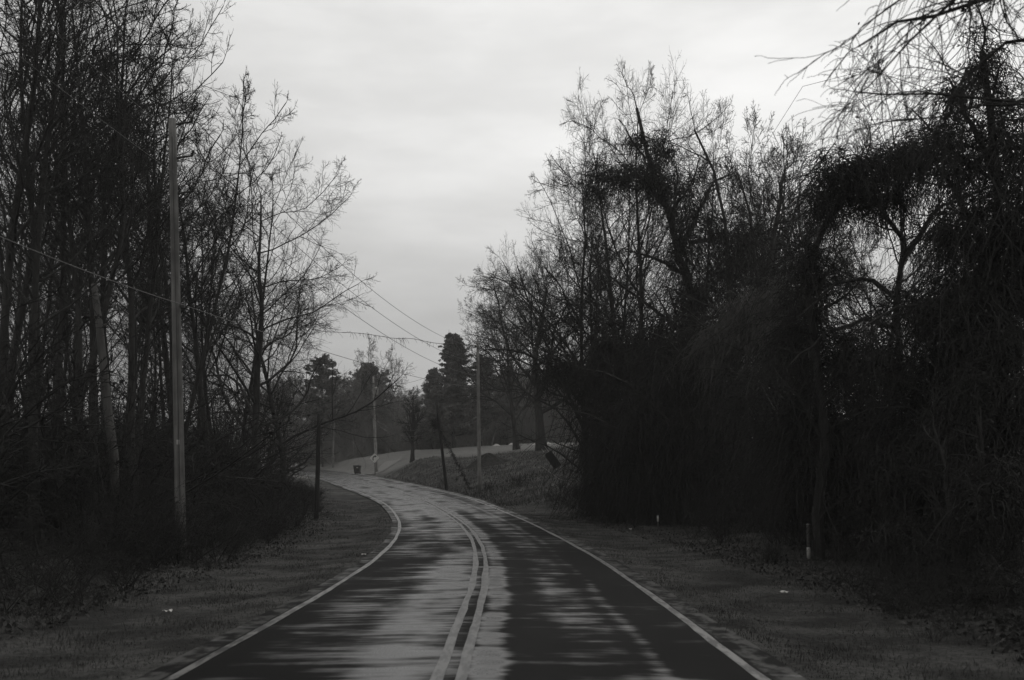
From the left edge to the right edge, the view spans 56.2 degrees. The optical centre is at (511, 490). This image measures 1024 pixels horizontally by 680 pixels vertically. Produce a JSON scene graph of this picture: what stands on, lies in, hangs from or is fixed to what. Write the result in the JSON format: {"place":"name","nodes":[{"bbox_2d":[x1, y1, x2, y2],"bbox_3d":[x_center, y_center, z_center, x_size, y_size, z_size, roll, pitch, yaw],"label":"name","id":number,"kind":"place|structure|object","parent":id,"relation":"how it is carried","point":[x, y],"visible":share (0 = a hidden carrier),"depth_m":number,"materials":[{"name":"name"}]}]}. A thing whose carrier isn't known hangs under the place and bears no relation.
{"place":"outdoors","nodes":[
{"label":"outdoors","id":0,"kind":"place"},
{"bbox_2d":[134,468,806,679],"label":"road","id":1,"kind":"structure","parent":0,"point":[555,608],"depth_m":13.43,"materials":[{"name":"asphalt"}]},
{"bbox_2d":[164,474,400,679],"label":"edge line","id":2,"kind":"object","parent":1,"relation":"on","point":[221,650],"visible":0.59,"depth_m":13.76,"materials":[{"name":"white paint"}]},
{"bbox_2d":[302,471,478,679],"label":"line","id":3,"kind":"object","parent":1,"relation":"on","point":[439,671],"visible":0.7,"depth_m":13.03,"materials":[{"name":"white paint"}]},
{"bbox_2d":[314,472,488,679],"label":"line","id":4,"kind":"object","parent":1,"relation":"on","point":[465,663],"visible":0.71,"depth_m":13.23,"materials":[{"name":"white paint"}]},
{"bbox_2d":[296,468,769,679],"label":"edge line","id":5,"kind":"object","parent":1,"relation":"on","point":[752,671],"visible":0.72,"depth_m":13.69,"materials":[{"name":"white paint"}]},
{"bbox_2d":[0,443,1023,679],"bbox_3d":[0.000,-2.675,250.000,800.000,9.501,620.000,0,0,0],"label":"ground","id":6,"kind":"structure","parent":0,"point":[338,493],"depth_m":17.01,"materials":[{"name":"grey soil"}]},
{"bbox_2d":[0,1,56,414],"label":"bare tree","id":7,"kind":"object","parent":6,"relation":"on","point":[2,268],"visible":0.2,"depth_m":45.87,"materials":[{"name":"black plant"}]},
{"bbox_2d":[0,220,69,424],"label":"bare tree","id":8,"kind":"object","parent":6,"relation":"on","point":[28,314],"visible":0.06,"depth_m":64.83,"materials":[{"name":"black plant"}]},
{"bbox_2d":[0,214,72,400],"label":"bare tree","id":9,"kind":"object","parent":6,"relation":"on","point":[25,324],"visible":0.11,"depth_m":60.91,"materials":[{"name":"black plant"}]},
{"bbox_2d":[0,103,78,513],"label":"bare tree","id":10,"kind":"object","parent":6,"relation":"on","point":[41,287],"visible":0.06,"depth_m":55.31,"materials":[{"name":"black plant"}]},
{"bbox_2d":[0,146,115,394],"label":"bare tree","id":11,"kind":"object","parent":6,"relation":"on","point":[47,315],"visible":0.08,"depth_m":52.23,"materials":[{"name":"black plant"}]},
{"bbox_2d":[28,226,89,390],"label":"bare tree","id":12,"kind":"object","parent":6,"relation":"on","point":[69,363],"visible":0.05,"depth_m":64.37,"materials":[{"name":"black plant"}]},
{"bbox_2d":[0,0,128,535],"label":"bare tree","id":13,"kind":"object","parent":6,"relation":"on","point":[31,224],"visible":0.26,"depth_m":34.91,"materials":[{"name":"black plant"}]},
{"bbox_2d":[0,79,142,417],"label":"bare tree","id":14,"kind":"object","parent":6,"relation":"on","point":[65,351],"visible":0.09,"depth_m":46.75,"materials":[{"name":"black plant"}]},
{"bbox_2d":[0,127,142,511],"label":"bare tree","id":15,"kind":"object","parent":6,"relation":"on","point":[74,345],"visible":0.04,"depth_m":55.47,"materials":[{"name":"black plant"}]},
{"bbox_2d":[0,0,152,447],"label":"bare tree","id":16,"kind":"object","parent":6,"relation":"on","point":[14,234],"visible":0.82,"depth_m":29.25,"materials":[{"name":"black plant"}]},
{"bbox_2d":[0,44,155,411],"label":"bare tree","id":17,"kind":"object","parent":6,"relation":"on","point":[55,348],"visible":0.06,"depth_m":46.60,"materials":[{"name":"black plant"}]},
{"bbox_2d":[0,0,166,530],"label":"bare tree","id":18,"kind":"object","parent":6,"relation":"on","point":[61,314],"visible":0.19,"depth_m":37.08,"materials":[{"name":"black plant"}]},
{"bbox_2d":[0,0,177,549],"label":"bare tree","id":19,"kind":"object","parent":6,"relation":"on","point":[36,280],"visible":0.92,"depth_m":29.36,"materials":[{"name":"black plant"}]},
{"bbox_2d":[0,0,180,471],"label":"bare tree","id":20,"kind":"object","parent":6,"relation":"on","point":[21,312],"visible":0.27,"depth_m":35.89,"materials":[{"name":"black plant"}]},
{"bbox_2d":[0,0,192,526],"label":"bare tree","id":21,"kind":"object","parent":6,"relation":"on","point":[76,308],"visible":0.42,"depth_m":34.94,"materials":[{"name":"black plant"}]},
{"bbox_2d":[28,102,170,439],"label":"bare tree","id":22,"kind":"object","parent":6,"relation":"on","point":[112,290],"visible":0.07,"depth_m":48.34,"materials":[{"name":"black plant"}]},
{"bbox_2d":[63,274,137,420],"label":"bare tree","id":23,"kind":"object","parent":6,"relation":"on","point":[111,374],"visible":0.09,"depth_m":72.20,"materials":[{"name":"black plant"}]},
{"bbox_2d":[0,0,207,517],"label":"bare tree","id":24,"kind":"object","parent":6,"relation":"on","point":[89,247],"visible":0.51,"depth_m":34.53,"materials":[{"name":"black plant"}]},
{"bbox_2d":[2,29,208,544],"bbox_3d":[-15.041,-7.620,35.592,6.653,19.388,7.668,2,0,-15],"label":"bare tree","id":25,"kind":"object","parent":6,"relation":"on","point":[105,305],"visible":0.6,"depth_m":35.29,"materials":[{"name":"black plant"}]},
{"bbox_2d":[91,283,119,531],"bbox_3d":[-13.123,-2.563,31.000,0.933,8.215,0.320,0,0,0],"label":"dead snag","id":26,"kind":"object","parent":6,"relation":"on","point":[107,403],"visible":0.62,"depth_m":30.90,"materials":[{"name":"grey wood"}]},
{"bbox_2d":[57,157,153,346],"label":"bare tree","id":27,"kind":"object","parent":6,"relation":"on","point":[112,300],"visible":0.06,"depth_m":54.02,"materials":[{"name":"black plant"}]},
{"bbox_2d":[85,313,127,410],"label":"bare tree","id":28,"kind":"object","parent":6,"relation":"on","point":[116,368],"visible":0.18,"depth_m":81.77,"materials":[{"name":"black plant"}]},
{"bbox_2d":[23,74,216,432],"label":"bare tree","id":29,"kind":"object","parent":6,"relation":"on","point":[136,331],"visible":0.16,"depth_m":44.52,"materials":[{"name":"black plant"}]},
{"bbox_2d":[8,0,234,504],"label":"bare tree","id":30,"kind":"object","parent":6,"relation":"on","point":[168,97],"visible":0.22,"depth_m":40.03,"materials":[{"name":"black plant"}]},
{"bbox_2d":[4,0,245,501],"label":"bare tree","id":31,"kind":"object","parent":6,"relation":"on","point":[132,318],"visible":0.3,"depth_m":40.21,"materials":[{"name":"black plant"}]},
{"bbox_2d":[89,307,169,408],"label":"bare tree","id":32,"kind":"object","parent":6,"relation":"on","point":[137,372],"visible":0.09,"depth_m":81.84,"materials":[{"name":"black plant"}]},
{"bbox_2d":[111,227,185,392],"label":"bare tree","id":33,"kind":"object","parent":6,"relation":"on","point":[140,367],"visible":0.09,"depth_m":65.82,"materials":[{"name":"black plant"}]},
{"bbox_2d":[98,164,199,437],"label":"bare tree","id":34,"kind":"object","parent":6,"relation":"on","point":[139,344],"visible":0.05,"depth_m":63.79,"materials":[{"name":"black plant"}]},
{"bbox_2d":[53,66,260,502],"bbox_3d":[-16.974,-9.632,45.939,9.758,22.828,8.148,-1,0,42],"label":"bare tree","id":35,"kind":"object","parent":6,"relation":"on","point":[170,341],"visible":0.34,"depth_m":45.92,"materials":[{"name":"black plant"}]},
{"bbox_2d":[107,163,210,454],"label":"bare tree","id":36,"kind":"object","parent":6,"relation":"on","point":[155,361],"visible":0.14,"depth_m":59.53,"materials":[{"name":"black plant"}]},
{"bbox_2d":[106,246,215,428],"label":"bare tree","id":37,"kind":"object","parent":6,"relation":"on","point":[162,385],"visible":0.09,"depth_m":73.88,"materials":[{"name":"black plant"}]},
{"bbox_2d":[70,0,269,489],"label":"bare tree","id":38,"kind":"object","parent":6,"relation":"on","point":[147,341],"visible":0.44,"depth_m":40.81,"materials":[{"name":"black plant"}]},
{"bbox_2d":[0,226,343,624],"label":"undergrowth","id":39,"kind":"object","parent":6,"relation":"on","point":[146,525],"visible":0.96,"depth_m":28.57,"materials":[{"name":"plant"}]},
{"bbox_2d":[123,208,230,362],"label":"bare tree","id":40,"kind":"object","parent":6,"relation":"on","point":[182,309],"visible":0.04,"depth_m":62.89,"materials":[{"name":"black plant"}]},
{"bbox_2d":[76,87,284,445],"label":"bare tree","id":41,"kind":"object","parent":6,"relation":"on","point":[164,354],"visible":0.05,"depth_m":57.84,"materials":[{"name":"black plant"}]},
{"bbox_2d":[168,116,195,559],"bbox_3d":[-9.280,-4.136,26.986,0.761,12.789,0.337,0,0,0],"label":"utility pole","id":42,"kind":"object","parent":6,"relation":"on","point":[179,461],"visible":0.93,"depth_m":26.90,"materials":[{"name":"grey wood"}]},
{"bbox_2d":[0,236,184,305],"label":"overhead wire","id":43,"kind":"object","parent":42,"relation":"attached to","point":[82,269],"visible":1,"depth_m":20.22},
{"bbox_2d":[194,119,472,346],"bbox_3d":[-5.925,-10.141,50.000,0.020,1.529,46.409,0,0,8],"label":"overhead wire","id":44,"kind":"object","parent":42,"relation":"attached to","point":[303,229],"visible":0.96,"depth_m":35.16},
{"bbox_2d":[195,153,471,361],"bbox_3d":[-5.914,-9.139,50.000,0.020,1.222,46.405,0,0,8],"label":"overhead wire","id":45,"kind":"object","parent":42,"relation":"attached to","point":[306,254],"visible":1,"depth_m":35.47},
{"bbox_2d":[195,187,471,374],"bbox_3d":[-5.902,-8.196,50.000,0.020,1.127,46.402,0,0,8],"label":"overhead wire","id":46,"kind":"object","parent":42,"relation":"attached to","point":[305,278],"visible":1,"depth_m":35.01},
{"bbox_2d":[110,69,274,503],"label":"bare tree","id":47,"kind":"object","parent":6,"relation":"on","point":[195,352],"visible":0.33,"depth_m":49.27,"materials":[{"name":"black plant"}]},
{"bbox_2d":[137,183,267,460],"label":"bare tree","id":48,"kind":"object","parent":6,"relation":"on","point":[204,376],"visible":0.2,"depth_m":61.92,"materials":[{"name":"black plant"}]},
{"bbox_2d":[159,173,258,473],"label":"bare tree","id":49,"kind":"object","parent":6,"relation":"on","point":[206,322],"visible":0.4,"depth_m":51.53,"materials":[{"name":"black plant"}]},
{"bbox_2d":[151,65,297,446],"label":"bare tree","id":50,"kind":"object","parent":6,"relation":"on","point":[211,325],"visible":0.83,"depth_m":46.04,"materials":[{"name":"black plant"}]},
{"bbox_2d":[202,276,270,441],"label":"bare tree","id":51,"kind":"object","parent":6,"relation":"on","point":[239,353],"visible":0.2,"depth_m":71.67,"materials":[{"name":"black plant"}]},
{"bbox_2d":[132,99,379,490],"bbox_3d":[-16.297,-11.380,60.595,15.346,25.360,19.079,0,0,-4],"label":"bare tree","id":52,"kind":"object","parent":6,"relation":"on","point":[256,377],"visible":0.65,"depth_m":60.69,"materials":[{"name":"black plant"}]},
{"bbox_2d":[193,137,336,500],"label":"bare tree","id":53,"kind":"object","parent":6,"relation":"on","point":[266,274],"visible":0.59,"depth_m":68.37,"materials":[{"name":"black plant"}]},
{"bbox_2d":[238,318,310,437],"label":"bare tree","id":54,"kind":"object","parent":6,"relation":"on","point":[277,376],"visible":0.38,"depth_m":83.25,"materials":[{"name":"black plant"}]},
{"bbox_2d":[260,362,302,474],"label":"bare tree","id":55,"kind":"object","parent":6,"relation":"on","point":[279,397],"visible":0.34,"depth_m":100.36,"materials":[{"name":"black plant"}]},
{"bbox_2d":[150,234,415,483],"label":"bare tree","id":56,"kind":"object","parent":6,"relation":"on","point":[268,386],"visible":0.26,"depth_m":73.05,"materials":[{"name":"black plant"}]},
{"bbox_2d":[264,375,310,467],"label":"bare tree","id":57,"kind":"object","parent":6,"relation":"on","point":[292,419],"visible":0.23,"depth_m":164.20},
{"bbox_2d":[314,414,320,518],"bbox_3d":[-10.135,-1.095,50.000,0.366,5.730,0.260,0,0,0],"label":"wooden post","id":58,"kind":"object","parent":6,"relation":"on","point":[317,475],"visible":0.79,"depth_m":49.91,"materials":[{"name":"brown wood"}]},
{"bbox_2d":[293,353,355,466],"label":"evergreen tree","id":59,"kind":"object","parent":6,"relation":"on","point":[327,386],"visible":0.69,"depth_m":154.72,"materials":[{"name":"black plant"}]},
{"bbox_2d":[325,373,380,459],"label":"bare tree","id":60,"kind":"object","parent":6,"relation":"on","point":[360,406],"visible":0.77,"depth_m":159.36,"materials":[{"name":"plant"}]},
{"bbox_2d":[330,384,391,458],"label":"bare tree","id":61,"kind":"object","parent":6,"relation":"on","point":[349,408],"visible":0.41,"depth_m":159.46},
{"bbox_2d":[341,391,394,455],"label":"bare tree","id":62,"kind":"object","parent":6,"relation":"on","point":[360,413],"visible":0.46,"depth_m":161.07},
{"bbox_2d":[345,333,391,453],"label":"bare tree","id":63,"kind":"object","parent":6,"relation":"on","point":[370,346],"visible":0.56,"depth_m":167.53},
{"bbox_2d":[344,361,400,428],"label":"evergreen tree","id":64,"kind":"object","parent":6,"relation":"on","point":[358,376],"visible":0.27,"depth_m":168.21,"materials":[{"name":"black plant"}]},
{"bbox_2d":[369,376,378,471],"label":"utility pole","id":65,"kind":"object","parent":6,"relation":"on","point":[375,435],"visible":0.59,"depth_m":124.88,"materials":[{"name":"grey wood"}]},
{"bbox_2d":[371,344,410,449],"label":"bare tree","id":66,"kind":"object","parent":6,"relation":"on","point":[398,398],"visible":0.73,"depth_m":164.90,"materials":[{"name":"plant"}]},
{"bbox_2d":[391,387,429,462],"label":"bare tree","id":67,"kind":"object","parent":6,"relation":"on","point":[412,406],"visible":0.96,"depth_m":111.82,"materials":[{"name":"black plant"}]},
{"bbox_2d":[262,402,581,466],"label":"undergrowth","id":68,"kind":"object","parent":6,"relation":"on","point":[366,450],"visible":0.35,"depth_m":160.90,"materials":[{"name":"plant"}]},
{"bbox_2d":[415,367,444,448],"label":"evergreen tree","id":69,"kind":"object","parent":6,"relation":"on","point":[428,397],"visible":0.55,"depth_m":159.29,"materials":[{"name":"black plant"}]},
{"bbox_2d":[421,402,447,489],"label":"utility pole","id":70,"kind":"object","parent":6,"relation":"on","point":[435,423],"visible":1,"depth_m":79.90,"materials":[{"name":"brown wood"}]},
{"bbox_2d":[440,429,473,489],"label":"guy wire","id":71,"kind":"object","parent":70,"relation":"attached to","point":[453,454],"visible":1,"depth_m":78.41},
{"bbox_2d":[426,333,486,447],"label":"evergreen tree","id":72,"kind":"object","parent":6,"relation":"on","point":[455,418],"visible":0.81,"depth_m":148.67,"materials":[{"name":"black plant"}]},
{"bbox_2d":[474,342,480,492],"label":"utility pole","id":73,"kind":"object","parent":6,"relation":"on","point":[478,428],"visible":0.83,"depth_m":72.90,"materials":[{"name":"grey wood"}]},
{"bbox_2d":[185,305,468,386],"bbox_3d":[-6.016,-6.501,49.950,0.020,2.668,46.531,0,0,8],"label":"overhead wire","id":74,"kind":"object","parent":73,"relation":"attached to","point":[304,345],"visible":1,"depth_m":35.29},
{"bbox_2d":[265,319,586,360],"bbox_3d":[-4.987,-8.859,57.694,20.382,3.032,1.664,0,0,6],"label":"vine hung cable","id":75,"kind":"object","parent":73,"relation":"attached to","point":[417,339],"visible":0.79,"depth_m":57.99,"materials":[{"name":"metal"}]},
{"bbox_2d":[468,355,506,445],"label":"evergreen tree","id":76,"kind":"object","parent":6,"relation":"on","point":[486,412],"visible":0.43,"depth_m":157.06,"materials":[{"name":"black plant"}]},
{"bbox_2d":[463,453,511,468],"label":"dirt mound","id":77,"kind":"object","parent":6,"relation":"on","point":[490,459],"visible":0.87,"depth_m":93.32,"materials":[{"name":"soil"}]},
{"bbox_2d":[443,294,554,449],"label":"bare tree","id":78,"kind":"object","parent":6,"relation":"on","point":[514,419],"visible":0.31,"depth_m":115.69,"materials":[{"name":"black plant"}]},
{"bbox_2d":[438,473,584,505],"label":"weeds","id":79,"kind":"object","parent":6,"relation":"on","point":[519,481],"visible":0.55,"depth_m":63.33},
{"bbox_2d":[0,502,1023,661],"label":"leaf litter","id":80,"kind":"object","parent":6,"relation":"on","point":[1002,648],"visible":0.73,"depth_m":18.59,"materials":[{"name":"plant"}]},
{"bbox_2d":[508,374,552,442],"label":"bare tree","id":81,"kind":"object","parent":6,"relation":"on","point":[533,422],"visible":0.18,"depth_m":160.33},
{"bbox_2d":[455,247,621,450],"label":"bare tree","id":82,"kind":"object","parent":6,"relation":"on","point":[539,413],"visible":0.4,"depth_m":100.56,"materials":[{"name":"black plant"}]},
{"bbox_2d":[544,387,581,441],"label":"bare tree","id":83,"kind":"object","parent":6,"relation":"on","point":[559,416],"visible":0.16,"depth_m":158.56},
{"bbox_2d":[473,68,668,492],"bbox_3d":[3.730,-11.747,56.523,11.279,25.116,8.992,0,0,8],"label":"bare tree","id":84,"kind":"object","parent":6,"relation":"on","point":[541,270],"visible":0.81,"depth_m":55.51,"materials":[{"name":"black plant"}]},
{"bbox_2d":[473,277,669,513],"bbox_3d":[4.768,-3.730,54.175,14.174,17.382,10.372,0,0,0],"label":"thicket","id":85,"kind":"object","parent":6,"relation":"on","point":[566,372],"visible":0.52,"depth_m":53.76,"materials":[{"name":"black plant"}]},
{"bbox_2d":[526,184,629,430],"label":"bare tree","id":86,"kind":"object","parent":6,"relation":"on","point":[594,279],"visible":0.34,"depth_m":59.77,"materials":[{"name":"black plant"}]},
{"bbox_2d":[550,213,636,465],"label":"bare tree","id":87,"kind":"object","parent":6,"relation":"on","point":[586,276],"visible":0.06,"depth_m":76.06,"materials":[{"name":"black plant"}]},
{"bbox_2d":[514,137,676,397],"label":"bare tree","id":88,"kind":"object","parent":6,"relation":"on","point":[610,297],"visible":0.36,"depth_m":61.55,"materials":[{"name":"black plant"}]},
{"bbox_2d":[508,50,735,425],"bbox_3d":[6.738,-12.754,55.294,13.394,27.530,12.866,-1,0,-34],"label":"bare tree","id":89,"kind":"object","parent":6,"relation":"on","point":[606,140],"visible":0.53,"depth_m":54.75,"materials":[{"name":"black plant"}]},
{"bbox_2d":[578,120,695,411],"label":"bare tree","id":90,"kind":"object","parent":6,"relation":"on","point":[626,244],"visible":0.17,"depth_m":64.58,"materials":[{"name":"black plant"}]},
{"bbox_2d":[492,302,784,529],"bbox_3d":[7.719,-0.963,48.977,13.655,17.157,19.997,0,0,-26],"label":"thicket","id":91,"kind":"object","parent":6,"relation":"on","point":[631,420],"visible":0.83,"depth_m":46.08,"materials":[{"name":"black plant"}]},
{"bbox_2d":[560,67,797,448],"bbox_3d":[9.678,-11.050,51.568,12.123,24.563,12.685,0,0,34],"label":"vine covered tree","id":92,"kind":"object","parent":6,"relation":"on","point":[655,186],"visible":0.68,"depth_m":51.40,"materials":[{"name":"black plant"}]},
{"bbox_2d":[653,100,770,323],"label":"bare tree","id":93,"kind":"object","parent":6,"relation":"on","point":[714,145],"visible":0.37,"depth_m":56.05,"materials":[{"name":"black plant"}]},
{"bbox_2d":[646,259,833,463],"bbox_3d":[11.302,-4.622,44.392,10.712,12.745,8.763,0,0,0],"label":"thicket","id":94,"kind":"object","parent":6,"relation":"on","point":[729,317],"visible":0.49,"depth_m":43.95,"materials":[{"name":"black plant"}]},
{"bbox_2d":[646,83,853,456],"bbox_3d":[12.351,-9.855,49.841,11.457,22.317,9.267,0,0,0],"label":"vine covered tree","id":95,"kind":"object","parent":6,"relation":"on","point":[725,236],"visible":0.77,"depth_m":49.72,"materials":[{"name":"black plant"}]},
{"bbox_2d":[692,123,850,365],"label":"bare tree","id":96,"kind":"object","parent":6,"relation":"on","point":[787,145],"visible":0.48,"depth_m":54.71,"materials":[{"name":"black plant"}]},
{"bbox_2d":[688,101,882,382],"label":"bare tree","id":97,"kind":"object","parent":6,"relation":"on","point":[766,186],"visible":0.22,"depth_m":59.04,"materials":[{"name":"black plant"}]},
{"bbox_2d":[552,371,1023,656],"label":"undergrowth","id":98,"kind":"object","parent":6,"relation":"on","point":[722,531],"visible":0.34,"depth_m":20.97,"materials":[{"name":"plant"}]},
{"bbox_2d":[638,309,967,563],"bbox_3d":[10.493,-1.348,32.932,11.502,11.949,24.161,0,0,0],"label":"thicket","id":99,"kind":"object","parent":6,"relation":"on","point":[742,397],"visible":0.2,"depth_m":36.86,"materials":[{"name":"black plant"}]},
{"bbox_2d":[704,149,905,390],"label":"bare tree","id":100,"kind":"object","parent":6,"relation":"on","point":[811,241],"visible":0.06,"depth_m":62.33,"materials":[{"name":"black plant"}]},
{"bbox_2d":[637,72,1002,567],"bbox_3d":[8.450,-1.993,25.975,9.805,17.130,9.228,0,0,40],"label":"vine covered tree","id":101,"kind":"object","parent":6,"relation":"on","point":[843,191],"visible":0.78,"depth_m":24.85,"materials":[{"name":"black plant"}]},
{"bbox_2d":[832,248,892,342],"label":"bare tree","id":102,"kind":"object","parent":6,"relation":"on","point":[862,291],"visible":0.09,"depth_m":74.54,"materials":[{"name":"black plant"}]},
{"bbox_2d":[732,2,1023,579],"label":"vine covered tree","id":103,"kind":"object","parent":6,"relation":"on","point":[948,237],"visible":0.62,"depth_m":19.89,"materials":[{"name":"black plant"}]},
{"bbox_2d":[754,0,1023,229],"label":"overhanging tree","id":104,"kind":"object","parent":6,"relation":"on","point":[942,10],"visible":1,"depth_m":8.70,"materials":[{"name":"black plant"}]},
{"bbox_2d":[781,187,1023,611],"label":"thicket","id":105,"kind":"object","parent":6,"relation":"on","point":[981,419],"visible":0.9,"depth_m":18.39,"materials":[{"name":"black plant"}]},
{"bbox_2d":[824,49,988,350],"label":"bare tree","id":106,"kind":"object","parent":6,"relation":"on","point":[866,136],"visible":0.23,"depth_m":45.01,"materials":[{"name":"black plant"}]},
{"bbox_2d":[0,0,1023,466],"label":"sky","id":107,"kind":"structure","parent":0,"point":[442,113],"materials":[{"name":"grey"}]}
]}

